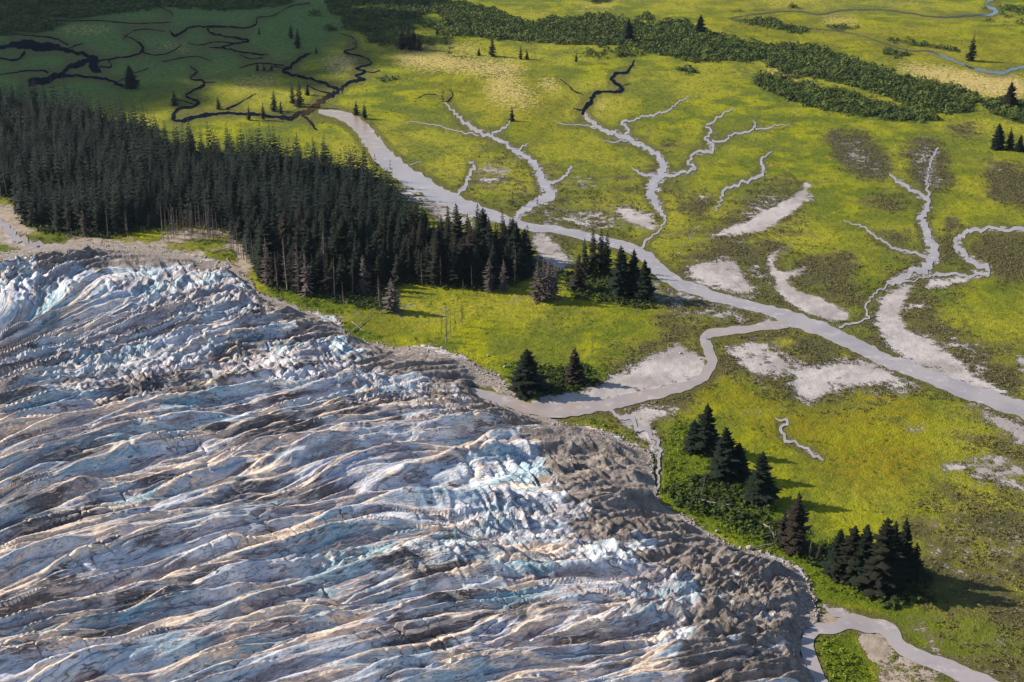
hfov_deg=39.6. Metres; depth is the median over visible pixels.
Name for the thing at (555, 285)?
dead tree
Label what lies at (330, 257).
spruce tree
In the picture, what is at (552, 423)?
rubble
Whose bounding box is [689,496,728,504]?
fallen log
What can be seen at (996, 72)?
creek
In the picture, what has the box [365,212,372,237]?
spruce tree
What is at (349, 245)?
spruce tree
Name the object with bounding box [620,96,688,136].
stream
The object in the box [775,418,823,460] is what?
stream
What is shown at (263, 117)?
spruce tree
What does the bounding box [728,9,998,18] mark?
creek
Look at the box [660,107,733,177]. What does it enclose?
stream
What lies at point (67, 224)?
dead tree
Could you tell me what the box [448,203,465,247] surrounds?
spruce tree
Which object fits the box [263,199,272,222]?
spruce tree
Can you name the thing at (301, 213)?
spruce tree
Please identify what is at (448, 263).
spruce tree
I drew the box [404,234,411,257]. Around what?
spruce tree
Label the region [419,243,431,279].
spruce tree
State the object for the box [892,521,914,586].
spruce tree
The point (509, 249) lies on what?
spruce tree
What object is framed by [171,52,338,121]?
tidal channel
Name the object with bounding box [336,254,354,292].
spruce tree
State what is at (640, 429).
stream
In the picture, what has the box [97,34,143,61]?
tidal channel
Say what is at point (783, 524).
spruce tree
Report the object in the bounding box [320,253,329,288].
spruce tree
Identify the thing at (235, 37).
tidal channel
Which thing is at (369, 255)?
spruce tree
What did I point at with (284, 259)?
dead tree
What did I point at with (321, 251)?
spruce tree
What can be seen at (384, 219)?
spruce tree
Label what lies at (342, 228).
spruce tree
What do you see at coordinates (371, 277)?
spruce tree
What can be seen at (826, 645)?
leafy undergrowth
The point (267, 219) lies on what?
spruce tree
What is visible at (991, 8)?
creek
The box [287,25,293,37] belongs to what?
spruce tree
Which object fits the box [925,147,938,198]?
stream
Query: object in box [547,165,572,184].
stream
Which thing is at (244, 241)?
spruce tree
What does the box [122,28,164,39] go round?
tidal channel
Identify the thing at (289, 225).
spruce tree
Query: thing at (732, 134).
stream
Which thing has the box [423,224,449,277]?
spruce tree
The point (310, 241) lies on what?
spruce tree
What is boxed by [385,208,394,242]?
spruce tree
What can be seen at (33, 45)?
tidal channel
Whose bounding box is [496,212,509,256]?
spruce tree
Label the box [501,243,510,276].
spruce tree
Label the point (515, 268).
dead tree
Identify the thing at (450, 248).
spruce tree
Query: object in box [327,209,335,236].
spruce tree
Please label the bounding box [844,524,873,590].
spruce tree
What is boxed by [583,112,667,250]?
stream
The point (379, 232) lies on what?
spruce tree
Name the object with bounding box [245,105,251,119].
spruce tree
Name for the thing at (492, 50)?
spruce tree
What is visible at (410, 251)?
spruce tree
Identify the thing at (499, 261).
spruce tree
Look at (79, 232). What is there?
forest undergrowth
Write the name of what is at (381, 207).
spruce tree
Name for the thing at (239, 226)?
spruce tree
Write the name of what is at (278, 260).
spruce tree
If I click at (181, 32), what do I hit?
tidal channel
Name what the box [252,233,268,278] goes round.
spruce tree
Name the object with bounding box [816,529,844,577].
spruce tree
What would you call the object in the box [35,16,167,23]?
tidal channel
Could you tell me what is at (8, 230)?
stream
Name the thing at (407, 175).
river
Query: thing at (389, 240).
spruce tree
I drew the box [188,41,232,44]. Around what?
tidal channel
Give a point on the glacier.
(210, 470)
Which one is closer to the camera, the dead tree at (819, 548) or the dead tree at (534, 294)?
the dead tree at (819, 548)
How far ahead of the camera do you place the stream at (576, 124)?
1248.59 m
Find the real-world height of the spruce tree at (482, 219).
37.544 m
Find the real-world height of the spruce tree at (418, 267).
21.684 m
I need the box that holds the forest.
[0,77,423,233]
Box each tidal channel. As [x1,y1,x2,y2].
[0,39,100,72]
[0,51,25,60]
[0,70,47,74]
[11,33,68,45]
[28,57,93,85]
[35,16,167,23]
[60,74,123,86]
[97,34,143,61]
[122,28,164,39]
[142,45,180,55]
[162,56,211,61]
[169,3,309,36]
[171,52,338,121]
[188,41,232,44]
[207,28,268,54]
[226,93,255,108]
[239,63,283,67]
[301,114,316,129]
[308,85,331,93]
[339,42,370,90]
[581,60,634,114]
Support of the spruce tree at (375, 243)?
on the ground
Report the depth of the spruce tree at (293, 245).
881.68 m
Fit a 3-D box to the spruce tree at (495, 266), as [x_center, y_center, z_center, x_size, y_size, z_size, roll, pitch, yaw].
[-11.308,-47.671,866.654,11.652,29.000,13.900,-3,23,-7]
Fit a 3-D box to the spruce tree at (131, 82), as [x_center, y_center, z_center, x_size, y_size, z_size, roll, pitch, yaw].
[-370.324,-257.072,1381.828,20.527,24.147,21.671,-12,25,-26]
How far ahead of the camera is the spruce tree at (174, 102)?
1314.30 m
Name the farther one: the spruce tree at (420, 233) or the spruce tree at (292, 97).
the spruce tree at (292, 97)
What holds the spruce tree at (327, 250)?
on the ground
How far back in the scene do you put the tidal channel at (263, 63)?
1490.22 m
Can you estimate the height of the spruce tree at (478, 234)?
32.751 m
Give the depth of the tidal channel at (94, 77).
1429.85 m
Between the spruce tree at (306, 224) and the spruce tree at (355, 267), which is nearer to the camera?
the spruce tree at (355, 267)
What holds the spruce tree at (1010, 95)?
on the ground
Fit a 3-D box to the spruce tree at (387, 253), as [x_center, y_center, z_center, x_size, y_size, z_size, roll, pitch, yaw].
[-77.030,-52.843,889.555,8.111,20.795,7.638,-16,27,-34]
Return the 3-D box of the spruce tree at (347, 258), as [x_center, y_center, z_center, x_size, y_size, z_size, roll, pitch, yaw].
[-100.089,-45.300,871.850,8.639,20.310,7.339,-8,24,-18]
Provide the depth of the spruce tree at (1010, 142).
1166.80 m
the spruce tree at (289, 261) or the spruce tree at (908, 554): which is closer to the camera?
the spruce tree at (908, 554)
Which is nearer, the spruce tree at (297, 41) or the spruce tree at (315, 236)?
the spruce tree at (315, 236)
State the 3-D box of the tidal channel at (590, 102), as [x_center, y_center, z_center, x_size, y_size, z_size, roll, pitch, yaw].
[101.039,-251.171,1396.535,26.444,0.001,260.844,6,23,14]
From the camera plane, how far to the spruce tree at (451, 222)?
933.92 m
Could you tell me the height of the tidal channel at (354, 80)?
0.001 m
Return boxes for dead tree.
[64,201,69,232]
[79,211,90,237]
[169,204,175,238]
[184,208,188,228]
[189,210,193,238]
[197,201,200,231]
[241,227,244,259]
[258,237,270,285]
[274,251,279,287]
[280,237,289,290]
[291,243,302,292]
[296,255,317,296]
[320,229,327,283]
[350,264,354,291]
[356,255,371,292]
[377,278,381,307]
[379,278,401,316]
[444,307,448,342]
[482,257,495,290]
[499,259,509,291]
[511,249,517,280]
[528,261,541,304]
[535,258,553,301]
[540,258,559,299]
[549,264,561,297]
[816,537,824,557]
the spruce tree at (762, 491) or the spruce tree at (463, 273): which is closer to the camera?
the spruce tree at (762, 491)
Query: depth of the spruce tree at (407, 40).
1562.91 m
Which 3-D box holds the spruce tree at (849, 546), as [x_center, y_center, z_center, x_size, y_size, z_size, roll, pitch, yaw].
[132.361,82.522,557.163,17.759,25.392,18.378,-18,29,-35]
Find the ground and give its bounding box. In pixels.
[0,0,1023,681]
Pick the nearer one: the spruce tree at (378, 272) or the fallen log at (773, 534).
the fallen log at (773, 534)
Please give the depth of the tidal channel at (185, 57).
1519.72 m
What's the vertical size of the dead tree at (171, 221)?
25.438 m
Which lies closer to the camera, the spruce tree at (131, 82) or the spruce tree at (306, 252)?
the spruce tree at (306, 252)
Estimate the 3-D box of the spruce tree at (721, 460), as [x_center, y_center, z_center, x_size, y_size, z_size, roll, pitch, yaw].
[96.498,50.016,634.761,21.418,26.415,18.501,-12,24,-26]
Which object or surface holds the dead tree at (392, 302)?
on the ground
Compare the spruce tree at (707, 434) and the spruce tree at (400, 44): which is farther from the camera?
the spruce tree at (400, 44)
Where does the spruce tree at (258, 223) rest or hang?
on the ground
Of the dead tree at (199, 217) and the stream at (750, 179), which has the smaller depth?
the dead tree at (199, 217)
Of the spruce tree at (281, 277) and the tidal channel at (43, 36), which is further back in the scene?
the tidal channel at (43, 36)
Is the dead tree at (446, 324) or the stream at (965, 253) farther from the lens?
the stream at (965, 253)
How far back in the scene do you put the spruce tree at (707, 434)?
655.18 m
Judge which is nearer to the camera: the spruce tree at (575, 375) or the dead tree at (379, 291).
the spruce tree at (575, 375)
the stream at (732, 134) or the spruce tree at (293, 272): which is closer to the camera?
the spruce tree at (293, 272)
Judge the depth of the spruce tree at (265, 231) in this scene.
891.47 m
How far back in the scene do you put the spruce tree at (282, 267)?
882.24 m
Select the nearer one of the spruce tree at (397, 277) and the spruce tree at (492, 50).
the spruce tree at (397, 277)
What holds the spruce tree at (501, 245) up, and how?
on the ground
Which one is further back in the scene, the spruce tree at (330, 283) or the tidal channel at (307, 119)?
the tidal channel at (307, 119)
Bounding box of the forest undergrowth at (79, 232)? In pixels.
[0,140,532,297]
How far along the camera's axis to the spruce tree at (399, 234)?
902.30 m
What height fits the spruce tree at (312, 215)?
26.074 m
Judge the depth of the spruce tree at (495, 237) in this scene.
908.69 m
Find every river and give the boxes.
[318,109,1023,419]
[471,318,788,417]
[801,613,998,681]
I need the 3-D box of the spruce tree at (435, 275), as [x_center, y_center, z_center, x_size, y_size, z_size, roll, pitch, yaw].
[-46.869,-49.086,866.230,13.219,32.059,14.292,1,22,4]
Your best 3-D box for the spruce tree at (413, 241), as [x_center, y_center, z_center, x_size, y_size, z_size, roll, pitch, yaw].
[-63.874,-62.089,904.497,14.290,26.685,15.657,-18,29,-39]
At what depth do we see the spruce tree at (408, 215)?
928.28 m
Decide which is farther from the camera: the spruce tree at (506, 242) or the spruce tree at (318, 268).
the spruce tree at (506, 242)
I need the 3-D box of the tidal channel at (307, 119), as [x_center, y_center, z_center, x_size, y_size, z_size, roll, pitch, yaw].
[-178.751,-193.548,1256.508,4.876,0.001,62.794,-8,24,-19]
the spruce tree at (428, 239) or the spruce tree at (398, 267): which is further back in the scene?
the spruce tree at (428, 239)
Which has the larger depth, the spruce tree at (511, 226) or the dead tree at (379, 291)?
the spruce tree at (511, 226)
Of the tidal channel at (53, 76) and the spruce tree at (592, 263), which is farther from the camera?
the tidal channel at (53, 76)
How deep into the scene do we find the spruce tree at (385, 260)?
877.65 m
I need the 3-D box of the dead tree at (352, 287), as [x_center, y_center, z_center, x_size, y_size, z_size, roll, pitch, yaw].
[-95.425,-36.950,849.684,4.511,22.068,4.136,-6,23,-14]
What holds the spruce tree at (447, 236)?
on the ground
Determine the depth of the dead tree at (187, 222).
963.65 m
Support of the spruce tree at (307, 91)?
on the ground
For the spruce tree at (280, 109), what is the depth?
1285.03 m
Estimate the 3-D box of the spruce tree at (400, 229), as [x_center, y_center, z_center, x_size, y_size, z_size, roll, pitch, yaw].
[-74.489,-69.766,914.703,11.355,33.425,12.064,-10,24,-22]
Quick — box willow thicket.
[0,0,1023,123]
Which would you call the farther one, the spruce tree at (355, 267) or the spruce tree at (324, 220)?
the spruce tree at (324, 220)
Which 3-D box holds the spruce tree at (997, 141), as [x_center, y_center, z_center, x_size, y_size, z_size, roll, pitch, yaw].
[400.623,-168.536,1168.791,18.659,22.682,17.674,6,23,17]
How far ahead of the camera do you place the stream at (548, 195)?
1092.08 m
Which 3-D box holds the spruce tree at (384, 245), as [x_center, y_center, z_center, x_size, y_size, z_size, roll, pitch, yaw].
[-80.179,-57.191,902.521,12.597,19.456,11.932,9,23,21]
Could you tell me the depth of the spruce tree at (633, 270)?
846.33 m
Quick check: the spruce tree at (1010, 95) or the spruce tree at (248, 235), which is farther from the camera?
the spruce tree at (1010, 95)
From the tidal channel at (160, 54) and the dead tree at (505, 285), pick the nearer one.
the dead tree at (505, 285)
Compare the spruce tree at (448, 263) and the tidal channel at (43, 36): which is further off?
the tidal channel at (43, 36)
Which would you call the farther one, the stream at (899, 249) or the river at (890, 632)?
the stream at (899, 249)
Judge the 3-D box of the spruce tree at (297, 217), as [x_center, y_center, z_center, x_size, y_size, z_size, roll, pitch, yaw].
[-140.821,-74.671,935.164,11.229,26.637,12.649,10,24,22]
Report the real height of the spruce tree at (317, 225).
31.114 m
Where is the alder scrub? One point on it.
(905, 313)
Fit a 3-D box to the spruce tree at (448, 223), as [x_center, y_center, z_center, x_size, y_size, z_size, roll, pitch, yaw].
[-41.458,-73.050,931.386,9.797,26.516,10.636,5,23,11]
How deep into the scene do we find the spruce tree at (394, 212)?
942.40 m
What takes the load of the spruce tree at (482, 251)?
on the ground
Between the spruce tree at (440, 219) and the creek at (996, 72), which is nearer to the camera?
the spruce tree at (440, 219)
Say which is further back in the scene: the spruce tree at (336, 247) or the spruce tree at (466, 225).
the spruce tree at (466, 225)
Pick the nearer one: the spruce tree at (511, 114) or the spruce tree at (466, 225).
the spruce tree at (466, 225)
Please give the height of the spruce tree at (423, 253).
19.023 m
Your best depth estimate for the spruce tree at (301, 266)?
862.54 m
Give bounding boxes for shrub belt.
[317,270,937,609]
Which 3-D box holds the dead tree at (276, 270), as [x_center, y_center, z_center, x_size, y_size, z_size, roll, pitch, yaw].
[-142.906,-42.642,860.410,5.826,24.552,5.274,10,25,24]
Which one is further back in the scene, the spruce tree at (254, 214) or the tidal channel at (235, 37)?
the tidal channel at (235, 37)
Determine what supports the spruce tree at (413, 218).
on the ground
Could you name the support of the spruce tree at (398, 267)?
on the ground
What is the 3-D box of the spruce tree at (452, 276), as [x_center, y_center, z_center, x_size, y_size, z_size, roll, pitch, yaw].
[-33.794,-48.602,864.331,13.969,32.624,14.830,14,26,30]
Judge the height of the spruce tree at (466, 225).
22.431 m
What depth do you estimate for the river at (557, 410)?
720.38 m
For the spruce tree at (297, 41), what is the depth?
1567.59 m
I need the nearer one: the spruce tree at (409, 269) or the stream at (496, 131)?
the spruce tree at (409, 269)
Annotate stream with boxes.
[0,218,60,248]
[409,121,478,135]
[444,102,554,218]
[454,161,475,195]
[490,118,510,136]
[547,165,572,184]
[556,123,596,128]
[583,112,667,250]
[603,139,628,142]
[609,409,662,489]
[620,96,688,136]
[632,168,658,177]
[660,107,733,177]
[712,120,755,142]
[715,151,772,210]
[755,123,790,129]
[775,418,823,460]
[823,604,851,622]
[839,273,938,327]
[845,221,925,257]
[886,173,939,285]
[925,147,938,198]
[933,225,1023,278]
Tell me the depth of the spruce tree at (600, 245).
888.59 m
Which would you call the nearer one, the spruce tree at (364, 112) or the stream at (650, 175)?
the stream at (650, 175)
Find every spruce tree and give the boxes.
[121,65,139,88]
[171,90,180,105]
[216,98,220,108]
[229,215,245,239]
[241,214,249,247]
[241,220,260,252]
[244,213,253,239]
[244,216,253,252]
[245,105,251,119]
[245,209,256,224]
[248,218,286,267]
[252,220,260,254]
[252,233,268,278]
[259,104,265,119]
[260,213,284,258]
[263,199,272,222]
[266,254,280,284]
[269,90,277,110]
[270,203,277,229]
[276,206,292,247]
[276,250,282,275]
[276,263,283,283]
[278,100,282,112]
[279,255,284,275]
[280,232,292,266]
[283,246,291,279]
[284,239,301,271]
[286,214,292,235]
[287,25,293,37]
[287,256,296,288]
[288,247,297,275]
[289,83,294,103]
[289,241,315,285]
[291,211,302,235]
[292,206,299,230]
[292,215,312,242]
[293,264,305,291]
[294,30,300,48]
[294,80,304,106]
[294,222,302,242]
[297,191,304,222]
[298,260,309,285]
[304,83,309,94]
[304,228,318,257]
[307,204,315,224]
[308,255,319,292]
[309,207,314,222]
[310,219,319,252]
[311,218,325,244]
[314,250,324,288]
[315,237,336,277]
[317,209,335,236]
[318,220,326,241]
[319,245,324,272]
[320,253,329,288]
[321,212,326,229]
[321,240,330,267]
[324,260,338,293]
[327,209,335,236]
[327,221,340,252]
[328,233,345,269]
[330,215,363,252]
[333,197,340,224]
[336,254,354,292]
[341,235,370,271]
[343,259,350,286]
[345,253,351,278]
[347,205,359,225]
[347,220,357,240]
[347,236,366,287]
[353,102,359,114]
[353,198,367,232]
[356,216,372,254]
[357,238,363,264]
[359,256,372,284]
[361,103,367,118]
[364,239,373,274]
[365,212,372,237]
[366,262,376,287]
[369,231,379,265]
[370,233,379,255]
[371,250,392,279]
[372,255,389,285]
[373,210,380,242]
[375,220,385,249]
[377,198,386,223]
[378,206,387,236]
[380,237,391,258]
[381,231,393,257]
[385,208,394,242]
[386,209,399,234]
[386,243,391,258]
[391,238,401,263]
[391,254,403,275]
[391,255,403,282]
[392,208,403,246]
[394,26,405,48]
[395,225,403,253]
[398,233,410,274]
[400,237,413,267]
[401,201,413,231]
[401,204,408,237]
[403,21,412,48]
[403,250,414,278]
[404,218,416,241]
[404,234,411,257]
[406,26,417,49]
[409,204,420,236]
[409,225,419,257]
[411,245,419,271]
[413,249,425,272]
[414,248,425,279]
[415,222,430,253]
[416,35,423,50]
[417,218,424,244]
[418,212,426,232]
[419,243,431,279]
[423,210,432,235]
[423,222,432,250]
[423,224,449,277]
[425,237,445,282]
[431,219,435,238]
[437,218,443,232]
[443,205,452,233]
[443,241,456,279]
[444,212,450,235]
[444,226,451,245]
[445,236,466,283]
[446,245,472,285]
[447,240,451,261]
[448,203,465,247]
[457,234,465,249]
[458,231,479,262]
[464,214,468,235]
[464,222,472,242]
[467,244,485,286]
[470,228,478,245]
[471,225,488,252]
[472,203,480,229]
[474,207,496,244]
[477,239,488,274]
[483,217,497,247]
[485,241,501,284]
[486,248,505,277]
[488,36,496,55]
[493,223,498,249]
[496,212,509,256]
[497,222,506,259]
[501,222,533,260]
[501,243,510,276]
[502,233,509,257]
[503,349,554,400]
[504,239,513,272]
[506,219,523,248]
[507,241,519,278]
[507,248,533,279]
[508,107,514,121]
[521,229,534,254]
[522,225,539,271]
[563,348,587,386]
[567,253,587,290]
[581,238,592,274]
[587,229,601,273]
[595,229,604,270]
[598,233,613,274]
[606,246,634,299]
[622,19,636,41]
[626,249,639,296]
[634,259,657,302]
[682,419,698,454]
[685,403,721,455]
[693,14,706,33]
[705,427,743,484]
[728,442,752,482]
[743,451,781,508]
[776,508,788,545]
[778,490,812,555]
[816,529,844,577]
[826,525,862,584]
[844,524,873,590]
[852,517,911,596]
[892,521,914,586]
[898,518,916,580]
[911,542,923,580]
[964,35,977,60]
[990,123,1007,150]
[1001,82,1018,107]
[1005,126,1015,149]
[1013,134,1023,151]
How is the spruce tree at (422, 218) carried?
on the ground
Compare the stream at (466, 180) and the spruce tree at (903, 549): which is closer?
the spruce tree at (903, 549)
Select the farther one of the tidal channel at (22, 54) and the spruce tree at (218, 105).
the tidal channel at (22, 54)
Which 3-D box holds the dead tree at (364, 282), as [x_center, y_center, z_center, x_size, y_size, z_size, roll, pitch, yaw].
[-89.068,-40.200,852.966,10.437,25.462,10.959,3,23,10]
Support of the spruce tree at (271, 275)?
on the ground
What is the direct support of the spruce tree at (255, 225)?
on the ground
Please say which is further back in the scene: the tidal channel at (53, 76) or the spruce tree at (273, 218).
the tidal channel at (53, 76)
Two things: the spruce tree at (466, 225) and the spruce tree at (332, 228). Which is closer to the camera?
the spruce tree at (332, 228)
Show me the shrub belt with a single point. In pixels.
(765, 534)
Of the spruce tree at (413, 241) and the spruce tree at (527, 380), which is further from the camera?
the spruce tree at (413, 241)
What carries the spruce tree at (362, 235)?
on the ground
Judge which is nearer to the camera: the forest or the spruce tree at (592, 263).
the spruce tree at (592, 263)
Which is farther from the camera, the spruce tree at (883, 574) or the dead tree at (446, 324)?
the dead tree at (446, 324)
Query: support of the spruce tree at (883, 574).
on the ground
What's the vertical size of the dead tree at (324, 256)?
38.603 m
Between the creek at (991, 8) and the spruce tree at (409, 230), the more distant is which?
the creek at (991, 8)
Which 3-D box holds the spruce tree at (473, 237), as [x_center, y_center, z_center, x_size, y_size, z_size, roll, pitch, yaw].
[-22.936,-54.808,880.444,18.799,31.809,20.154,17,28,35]
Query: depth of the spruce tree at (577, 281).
857.80 m
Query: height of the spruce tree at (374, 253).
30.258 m
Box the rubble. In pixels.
[2,241,821,623]
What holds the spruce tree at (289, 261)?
on the ground
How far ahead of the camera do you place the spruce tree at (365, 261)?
866.43 m
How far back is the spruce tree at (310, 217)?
938.28 m
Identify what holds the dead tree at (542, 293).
on the ground
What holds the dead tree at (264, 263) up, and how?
on the ground
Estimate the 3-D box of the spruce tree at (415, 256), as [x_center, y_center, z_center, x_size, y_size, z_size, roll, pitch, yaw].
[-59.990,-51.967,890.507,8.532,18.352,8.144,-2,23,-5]
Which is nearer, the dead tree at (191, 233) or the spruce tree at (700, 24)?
the dead tree at (191, 233)
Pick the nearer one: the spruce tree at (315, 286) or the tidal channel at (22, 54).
the spruce tree at (315, 286)
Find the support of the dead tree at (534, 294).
on the ground
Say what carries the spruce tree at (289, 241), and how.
on the ground
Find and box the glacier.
[0,242,817,681]
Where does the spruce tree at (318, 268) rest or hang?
on the ground
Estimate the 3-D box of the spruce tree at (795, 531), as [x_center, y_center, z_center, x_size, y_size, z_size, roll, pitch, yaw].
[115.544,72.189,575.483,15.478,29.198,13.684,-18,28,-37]
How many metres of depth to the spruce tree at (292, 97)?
1319.89 m
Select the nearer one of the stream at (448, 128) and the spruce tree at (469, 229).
the spruce tree at (469, 229)
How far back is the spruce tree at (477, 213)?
925.68 m
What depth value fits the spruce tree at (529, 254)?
888.22 m
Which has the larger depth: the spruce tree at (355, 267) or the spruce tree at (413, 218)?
the spruce tree at (413, 218)
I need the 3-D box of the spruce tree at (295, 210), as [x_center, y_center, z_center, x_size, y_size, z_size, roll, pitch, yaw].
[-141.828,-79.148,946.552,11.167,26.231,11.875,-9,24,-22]
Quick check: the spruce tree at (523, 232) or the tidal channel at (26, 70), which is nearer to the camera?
the spruce tree at (523, 232)
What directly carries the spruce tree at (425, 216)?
on the ground
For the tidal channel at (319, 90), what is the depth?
1370.58 m
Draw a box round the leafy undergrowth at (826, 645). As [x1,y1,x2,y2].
[36,187,889,681]
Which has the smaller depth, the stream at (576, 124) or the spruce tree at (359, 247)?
the spruce tree at (359, 247)
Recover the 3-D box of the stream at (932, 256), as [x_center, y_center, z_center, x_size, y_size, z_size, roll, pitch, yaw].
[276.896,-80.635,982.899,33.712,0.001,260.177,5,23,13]
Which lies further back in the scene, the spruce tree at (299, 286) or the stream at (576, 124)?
the stream at (576, 124)
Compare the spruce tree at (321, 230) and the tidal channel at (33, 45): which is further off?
the tidal channel at (33, 45)
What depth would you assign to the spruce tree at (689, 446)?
658.97 m
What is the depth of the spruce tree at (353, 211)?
949.23 m
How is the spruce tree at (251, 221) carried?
on the ground
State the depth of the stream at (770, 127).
1238.45 m
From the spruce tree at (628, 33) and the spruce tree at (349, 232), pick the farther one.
the spruce tree at (628, 33)
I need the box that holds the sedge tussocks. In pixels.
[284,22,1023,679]
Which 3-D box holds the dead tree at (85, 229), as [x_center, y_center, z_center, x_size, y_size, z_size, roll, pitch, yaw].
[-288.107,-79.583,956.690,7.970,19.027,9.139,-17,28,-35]
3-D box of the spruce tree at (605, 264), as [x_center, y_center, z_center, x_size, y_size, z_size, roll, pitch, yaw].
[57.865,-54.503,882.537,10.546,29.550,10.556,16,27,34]
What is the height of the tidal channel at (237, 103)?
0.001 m
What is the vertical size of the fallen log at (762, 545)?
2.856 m
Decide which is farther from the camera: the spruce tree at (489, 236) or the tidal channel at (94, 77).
the tidal channel at (94, 77)
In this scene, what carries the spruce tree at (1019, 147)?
on the ground
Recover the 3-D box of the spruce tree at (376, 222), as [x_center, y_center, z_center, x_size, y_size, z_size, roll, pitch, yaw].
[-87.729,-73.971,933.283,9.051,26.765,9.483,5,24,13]
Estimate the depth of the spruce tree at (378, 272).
865.89 m
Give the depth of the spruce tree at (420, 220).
909.58 m
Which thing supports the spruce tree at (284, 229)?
on the ground
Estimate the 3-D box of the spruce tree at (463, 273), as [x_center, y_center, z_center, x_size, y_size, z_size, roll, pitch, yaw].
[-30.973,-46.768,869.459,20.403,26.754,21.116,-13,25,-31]
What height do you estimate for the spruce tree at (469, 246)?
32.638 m
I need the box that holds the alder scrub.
[391,37,1023,672]
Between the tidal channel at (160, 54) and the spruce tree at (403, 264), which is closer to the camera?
the spruce tree at (403, 264)
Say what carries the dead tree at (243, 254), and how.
on the ground
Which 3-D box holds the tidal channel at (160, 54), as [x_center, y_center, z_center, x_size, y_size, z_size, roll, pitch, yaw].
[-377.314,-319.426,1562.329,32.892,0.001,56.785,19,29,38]
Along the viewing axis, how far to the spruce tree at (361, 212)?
930.27 m
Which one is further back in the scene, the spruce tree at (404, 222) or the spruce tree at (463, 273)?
the spruce tree at (404, 222)
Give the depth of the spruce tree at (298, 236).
905.40 m
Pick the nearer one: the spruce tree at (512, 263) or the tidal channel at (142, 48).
the spruce tree at (512, 263)
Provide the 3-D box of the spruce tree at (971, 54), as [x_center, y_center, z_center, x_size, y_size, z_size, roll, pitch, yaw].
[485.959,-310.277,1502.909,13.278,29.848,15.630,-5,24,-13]
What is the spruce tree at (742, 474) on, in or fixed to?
on the ground
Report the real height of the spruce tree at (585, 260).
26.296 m
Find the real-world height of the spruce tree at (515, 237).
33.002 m
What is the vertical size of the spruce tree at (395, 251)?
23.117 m
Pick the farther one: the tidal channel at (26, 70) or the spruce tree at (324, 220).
the tidal channel at (26, 70)
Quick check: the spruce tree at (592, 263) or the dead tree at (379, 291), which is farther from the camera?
the spruce tree at (592, 263)
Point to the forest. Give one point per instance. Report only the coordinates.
(114, 184)
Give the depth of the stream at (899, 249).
936.62 m
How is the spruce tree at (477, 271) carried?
on the ground
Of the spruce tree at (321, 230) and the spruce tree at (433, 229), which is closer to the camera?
the spruce tree at (321, 230)
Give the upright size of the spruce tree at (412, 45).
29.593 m
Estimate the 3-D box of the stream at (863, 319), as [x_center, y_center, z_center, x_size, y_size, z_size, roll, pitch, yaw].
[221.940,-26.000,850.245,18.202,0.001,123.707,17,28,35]
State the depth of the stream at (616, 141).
1196.74 m
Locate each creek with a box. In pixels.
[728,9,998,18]
[810,28,1023,74]
[985,0,996,13]
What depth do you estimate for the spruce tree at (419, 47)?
1559.55 m
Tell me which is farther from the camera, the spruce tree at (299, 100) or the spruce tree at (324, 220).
the spruce tree at (299, 100)
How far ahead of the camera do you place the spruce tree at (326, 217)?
930.74 m
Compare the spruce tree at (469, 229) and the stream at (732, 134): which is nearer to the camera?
the spruce tree at (469, 229)
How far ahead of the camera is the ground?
993.46 m
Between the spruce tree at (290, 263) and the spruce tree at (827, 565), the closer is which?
the spruce tree at (827, 565)
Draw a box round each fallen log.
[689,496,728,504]
[751,542,773,548]
[763,523,775,536]
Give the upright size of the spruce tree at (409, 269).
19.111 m
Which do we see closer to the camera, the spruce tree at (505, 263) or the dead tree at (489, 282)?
the dead tree at (489, 282)
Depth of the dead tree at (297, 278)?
849.97 m
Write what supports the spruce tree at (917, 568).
on the ground
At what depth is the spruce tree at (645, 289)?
840.50 m
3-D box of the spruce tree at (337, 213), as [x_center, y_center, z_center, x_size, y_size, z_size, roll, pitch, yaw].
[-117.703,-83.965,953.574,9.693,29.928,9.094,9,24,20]
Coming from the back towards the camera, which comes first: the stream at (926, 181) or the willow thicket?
the willow thicket
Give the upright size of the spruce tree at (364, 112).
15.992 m
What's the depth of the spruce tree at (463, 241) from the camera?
887.76 m
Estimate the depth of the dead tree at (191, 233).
949.45 m
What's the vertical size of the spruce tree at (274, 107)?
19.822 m
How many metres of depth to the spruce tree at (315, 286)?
853.40 m
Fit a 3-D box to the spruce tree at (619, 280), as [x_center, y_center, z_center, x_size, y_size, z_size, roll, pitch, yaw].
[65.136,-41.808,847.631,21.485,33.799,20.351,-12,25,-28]
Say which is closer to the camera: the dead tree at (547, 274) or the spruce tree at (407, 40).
the dead tree at (547, 274)
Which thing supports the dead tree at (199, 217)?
on the ground
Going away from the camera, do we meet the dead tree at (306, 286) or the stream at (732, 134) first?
the dead tree at (306, 286)
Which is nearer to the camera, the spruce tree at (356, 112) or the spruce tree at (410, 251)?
the spruce tree at (410, 251)
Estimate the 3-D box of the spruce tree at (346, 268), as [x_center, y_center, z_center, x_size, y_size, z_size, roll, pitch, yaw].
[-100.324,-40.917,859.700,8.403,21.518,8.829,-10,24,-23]
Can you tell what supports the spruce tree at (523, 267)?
on the ground

